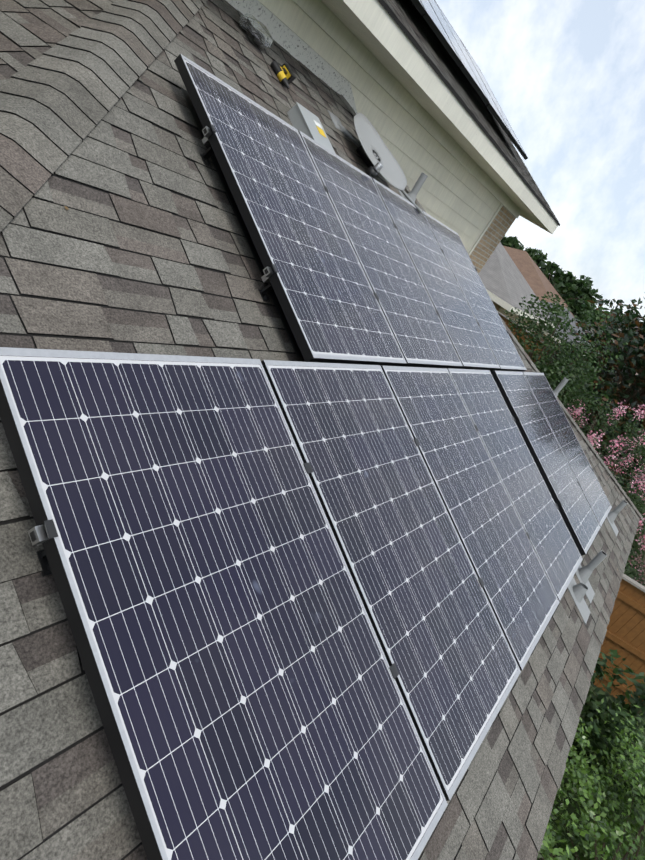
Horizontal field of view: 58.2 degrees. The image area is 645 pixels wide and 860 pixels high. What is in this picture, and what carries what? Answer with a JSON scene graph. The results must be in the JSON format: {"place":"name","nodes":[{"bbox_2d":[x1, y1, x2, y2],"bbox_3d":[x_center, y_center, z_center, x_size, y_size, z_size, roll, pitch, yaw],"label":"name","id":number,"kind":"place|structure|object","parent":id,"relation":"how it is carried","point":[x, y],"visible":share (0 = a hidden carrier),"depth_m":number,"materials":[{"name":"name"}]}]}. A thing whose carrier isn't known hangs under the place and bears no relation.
{"place":"outdoors","nodes":[
{"label":"outdoors","id":0,"kind":"place"},
{"bbox_2d":[469,206,515,273],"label":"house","id":1,"kind":"structure","parent":0,"point":[493,235],"depth_m":10.31,"materials":[{"name":"brick"}]},
{"bbox_2d":[0,0,638,859],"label":"roof base","id":2,"kind":"object","parent":1,"relation":"on","point":[44,762],"visible":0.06,"depth_m":2.36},
{"bbox_2d":[181,88,302,356],"bbox_3d":[0.619,-1.165,4.421,1.345,0.686,3.920,42,24,22],"label":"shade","id":3,"kind":"object","parent":2,"relation":"attached to","point":[246,232],"visible":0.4,"depth_m":2.77,"materials":[{"name":"black"}]},
{"bbox_2d":[28,406,593,678],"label":"clamps","id":4,"kind":"object","parent":2,"relation":"on","point":[39,535],"visible":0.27,"depth_m":1.34,"materials":[{"name":"silver metal"}]},
{"bbox_2d":[0,347,447,859],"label":"panel","id":5,"kind":"object","parent":4,"relation":"on","point":[248,699],"visible":1,"depth_m":1.50,"materials":[{"name":"blue glass"}]},
{"bbox_2d":[261,360,520,800],"bbox_3d":[0.345,0.455,2.493,1.492,0.792,1.000,42,24,22],"label":"panel","id":6,"kind":"object","parent":4,"relation":"on","point":[446,649],"visible":0.85,"depth_m":2.36,"materials":[{"name":"blue glass"}]},
{"bbox_2d":[381,366,559,670],"bbox_3d":[0.882,0.380,3.355,1.492,0.792,1.000,42,24,22],"label":"panel","id":7,"kind":"object","parent":4,"relation":"on","point":[522,598],"visible":0.85,"depth_m":3.25,"materials":[{"name":"blue glass"}]},
{"bbox_2d":[448,368,582,600],"bbox_3d":[1.416,0.303,4.219,1.492,0.792,1.000,42,24,22],"label":"panel","id":8,"kind":"object","parent":4,"relation":"on","point":[536,509],"visible":0.85,"depth_m":4.14,"materials":[{"name":"blue glass"}]},
{"bbox_2d":[491,371,600,555],"bbox_3d":[2.022,0.218,5.192,1.492,0.792,1.001,42,24,22],"label":"panel","id":9,"kind":"object","parent":4,"relation":"attached to","point":[557,473],"visible":0.88,"depth_m":5.05,"materials":[{"name":"blue glass"}]},
{"bbox_2d":[523,372,611,526],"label":"panel","id":10,"kind":"object","parent":4,"relation":"attached to","point":[574,453],"visible":0.85,"depth_m":6.00,"materials":[{"name":"blue glass"}]},
{"bbox_2d":[287,102,335,153],"bbox_3d":[-0.033,-2.005,4.091,0.532,0.332,0.285,42,24,22],"label":"junction box","id":11,"kind":"object","parent":2,"relation":"on","point":[304,120],"visible":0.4,"depth_m":4.02,"materials":[{"name":"grey"}]},
{"bbox_2d":[0,0,644,859],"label":"shingles","id":12,"kind":"object","parent":2,"relation":"on","point":[60,98],"visible":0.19,"depth_m":2.22,"materials":[{"name":"grey"}]},
{"bbox_2d":[239,13,272,47],"bbox_3d":[-0.471,-2.839,4.130,0.235,0.146,0.273,28,22,-10],"label":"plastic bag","id":13,"kind":"object","parent":12,"relation":"on","point":[255,30],"visible":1,"depth_m":4.06,"materials":[{"name":"white plastic"}]},
{"bbox_2d":[270,60,295,88],"bbox_3d":[-0.275,-2.623,4.279,0.197,0.153,0.214,33,22,1],"label":"drill","id":14,"kind":"object","parent":12,"relation":"on","point":[285,75],"visible":0.96,"depth_m":4.21,"materials":[{"name":"yellow plastic"}]},
{"bbox_2d":[327,110,421,212],"bbox_3d":[0.497,-2.373,5.026,1.100,0.424,0.532,20,25,-27],"label":"satellite dish","id":15,"kind":"object","parent":12,"relation":"on","point":[372,149],"visible":0.94,"depth_m":5.03,"materials":[{"name":"grey metal"}]},
{"bbox_2d":[398,172,427,202],"bbox_3d":[0.913,-2.299,5.650,0.288,0.384,0.260,42,24,22],"label":"vent","id":16,"kind":"object","parent":12,"relation":"on","point":[413,193],"visible":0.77,"depth_m":5.62,"materials":[{"name":"grey plastic"}]},
{"bbox_2d":[553,377,568,397],"bbox_3d":[2.872,-0.452,7.051,0.288,0.384,0.260,42,24,22],"label":"vent","id":17,"kind":"object","parent":12,"relation":"on","point":[561,385],"visible":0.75,"depth_m":7.01,"materials":[{"name":"grey plastic"}]},
{"bbox_2d":[567,577,590,623],"bbox_3d":[1.976,1.283,4.454,0.288,0.184,0.260,42,24,22],"label":"vent","id":18,"kind":"object","parent":12,"relation":"on","point":[578,592],"visible":0.88,"depth_m":4.41,"materials":[{"name":"grey plastic"}]},
{"bbox_2d":[575,550,606,603],"bbox_3d":[2.209,1.157,4.747,0.288,0.364,0.260,42,24,22],"label":"vent","id":19,"kind":"object","parent":12,"relation":"on","point":[584,573],"visible":0.96,"depth_m":4.73,"materials":[{"name":"grey plastic"}]},
{"bbox_2d":[606,500,626,536],"bbox_3d":[3.387,0.975,6.667,0.288,0.354,0.260,42,24,22],"label":"vent","id":20,"kind":"object","parent":12,"relation":"on","point":[611,516],"visible":0.88,"depth_m":6.65,"materials":[{"name":"grey plastic"}]},
{"bbox_2d":[200,124,508,333],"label":"clamps","id":21,"kind":"object","parent":2,"relation":"on","point":[205,157],"visible":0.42,"depth_m":2.70,"materials":[{"name":"silver metal"}]},
{"bbox_2d":[174,54,406,365],"bbox_3d":[-0.115,-1.086,3.080,1.493,0.792,1.001,42,24,22],"label":"panel","id":22,"kind":"object","parent":21,"relation":"on","point":[327,300],"visible":0.9,"depth_m":2.93,"materials":[{"name":"blue glass"}]},
{"bbox_2d":[298,131,462,368],"bbox_3d":[0.419,-1.165,3.943,1.492,0.792,1.001,42,24,22],"label":"panel","id":23,"kind":"object","parent":21,"relation":"on","point":[420,334],"visible":0.81,"depth_m":3.85,"materials":[{"name":"blue glass"}]},
{"bbox_2d":[372,178,499,370],"bbox_3d":[0.957,-1.241,4.806,1.493,0.792,1.002,42,24,22],"label":"panel","id":24,"kind":"object","parent":21,"relation":"on","point":[452,307],"visible":0.79,"depth_m":4.73,"materials":[{"name":"blue glass"}]},
{"bbox_2d":[365,162,462,364],"bbox_3d":[0.729,-1.294,4.403,1.559,0.878,0.119,42,24,22],"label":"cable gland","id":25,"kind":"object","parent":24,"relation":"attached to","point":[371,172],"visible":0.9,"depth_m":4.52,"materials":[{"name":"black plastic"}]},
{"bbox_2d":[422,211,526,371],"bbox_3d":[1.493,-1.316,5.672,1.493,0.792,1.002,42,24,22],"label":"panel","id":26,"kind":"object","parent":21,"relation":"on","point":[482,306],"visible":0.81,"depth_m":5.61,"materials":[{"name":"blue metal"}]},
{"bbox_2d":[293,0,558,255],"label":"trim","id":27,"kind":"structure","parent":1,"relation":"on","point":[371,39],"depth_m":5.75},
{"bbox_2d":[258,0,500,252],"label":"siding","id":28,"kind":"object","parent":27,"relation":"attached to","point":[455,195],"visible":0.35,"depth_m":6.87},
{"bbox_2d":[226,0,356,113],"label":"roof flashing","id":29,"kind":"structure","parent":28,"relation":"attached to","point":[290,41],"depth_m":4.76,"materials":[{"name":"grey metal"}]},
{"bbox_2d":[378,0,559,225],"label":"roof base","id":30,"kind":"object","parent":27,"relation":"on","point":[403,28],"visible":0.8,"depth_m":6.34,"materials":[{"name":"black"}]},
{"bbox_2d":[384,0,558,221],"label":"shingles","id":31,"kind":"object","parent":30,"relation":"on","point":[397,9],"visible":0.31,"depth_m":6.50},
{"bbox_2d":[411,0,425,14],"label":"roof panel","id":32,"kind":"structure","parent":31,"relation":"on","point":[418,4],"depth_m":5.14,"materials":[{"name":"black"}]},
{"bbox_2d":[420,0,462,66],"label":"roof panel","id":33,"kind":"structure","parent":31,"relation":"on","point":[429,15],"depth_m":5.71,"materials":[{"name":"blue"}]},
{"bbox_2d":[429,0,489,104],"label":"roof panel","id":34,"kind":"structure","parent":31,"relation":"on","point":[467,71],"depth_m":6.60,"materials":[{"name":"blue"}]},
{"bbox_2d":[435,1,510,135],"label":"roof panel","id":35,"kind":"structure","parent":31,"relation":"on","point":[493,109],"depth_m":7.49,"materials":[{"name":"blue"}]},
{"bbox_2d":[461,41,527,159],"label":"roof panel","id":36,"kind":"structure","parent":31,"relation":"on","point":[514,140],"depth_m":8.34,"materials":[{"name":"blue"}]},
{"bbox_2d":[497,311,549,370],"bbox_3d":[5.713,-2.696,19.062,3.542,1.968,0.175,42,24,22],"label":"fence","id":37,"kind":"object","parent":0,"point":[505,319],"visible":0.06,"depth_m":18.59,"materials":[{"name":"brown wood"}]},
{"bbox_2d":[435,0,644,321],"label":"sky","id":38,"kind":"structure","parent":0,"point":[567,77],"materials":[{"name":"white"}]},
{"bbox_2d":[550,280,577,304],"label":"tree","id":39,"kind":"object","parent":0,"point":[565,295],"visible":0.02,"depth_m":54.56,"materials":[{"name":"green plant"}]},
{"bbox_2d":[537,557,644,859],"bbox_3d":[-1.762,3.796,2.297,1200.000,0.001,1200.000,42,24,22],"label":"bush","id":40,"kind":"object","parent":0,"point":[570,809],"depth_m":7.16,"materials":[{"name":"green plant"}]},
{"bbox_2d":[479,242,553,331],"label":"house","id":41,"kind":"structure","parent":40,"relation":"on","point":[506,285],"depth_m":21.33,"materials":[{"name":"paint"}]},
{"bbox_2d":[503,246,574,316],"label":"neighboring roof","id":42,"kind":"structure","parent":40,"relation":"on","point":[538,282],"depth_m":37.64,"materials":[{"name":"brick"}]},
{"bbox_2d":[503,291,627,426],"bbox_3d":[3.966,-0.463,12.032,3.128,5.037,3.601,42,24,22],"label":"tree","id":43,"kind":"object","parent":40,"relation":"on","point":[577,385],"depth_m":11.18,"materials":[{"name":"green plant"}]},
{"bbox_2d":[534,300,598,353],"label":"house","id":44,"kind":"structure","parent":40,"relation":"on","point":[573,324],"depth_m":27.53,"materials":[{"name":"brick"}]},
{"bbox_2d":[537,699,644,859],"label":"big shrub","id":45,"kind":"object","parent":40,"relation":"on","point":[589,838],"depth_m":5.91,"materials":[{"name":"green plant"}]},
{"bbox_2d":[537,296,644,497],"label":"magnolia","id":46,"kind":"object","parent":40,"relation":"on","point":[623,334],"depth_m":13.06,"materials":[{"name":"green plant"}]},
{"bbox_2d":[561,397,644,557],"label":"crape myrtle","id":47,"kind":"object","parent":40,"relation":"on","point":[640,483],"depth_m":10.70,"materials":[{"name":"pink plant"}]},
{"bbox_2d":[572,649,644,812],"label":"shrub","id":48,"kind":"object","parent":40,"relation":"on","point":[589,710],"depth_m":7.42,"materials":[{"name":"green plant"}]},
{"bbox_2d":[594,574,644,711],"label":"fence","id":49,"kind":"object","parent":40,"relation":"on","point":[625,636],"visible":0.19,"depth_m":9.19,"materials":[{"name":"brown wood"}]},
{"bbox_2d":[624,513,644,585],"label":"crape myrtle","id":50,"kind":"object","parent":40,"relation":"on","point":[634,573],"depth_m":10.57,"materials":[{"name":"plant"}]},
{"bbox_2d":[560,364,644,563],"bbox_3d":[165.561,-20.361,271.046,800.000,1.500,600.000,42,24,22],"label":"flowering bush","id":51,"kind":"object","parent":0,"point":[634,504],"depth_m":16.30,"materials":[{"name":"plant"}]},
{"bbox_2d":[500,235,547,266],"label":"tree","id":52,"kind":"object","parent":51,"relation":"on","point":[514,242],"depth_m":47.74,"materials":[{"name":"green plant"}]},
{"bbox_2d":[538,259,603,318],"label":"tree","id":53,"kind":"object","parent":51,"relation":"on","point":[571,285],"depth_m":43.29,"materials":[{"name":"green plant"}]},
{"bbox_2d":[574,309,640,371],"bbox_3d":[20.091,-5.936,40.821,6.341,4.938,6.889,42,24,22],"label":"tree","id":54,"kind":"object","parent":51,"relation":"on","point":[594,327],"depth_m":39.54,"materials":[{"name":"green plant"}]}
]}

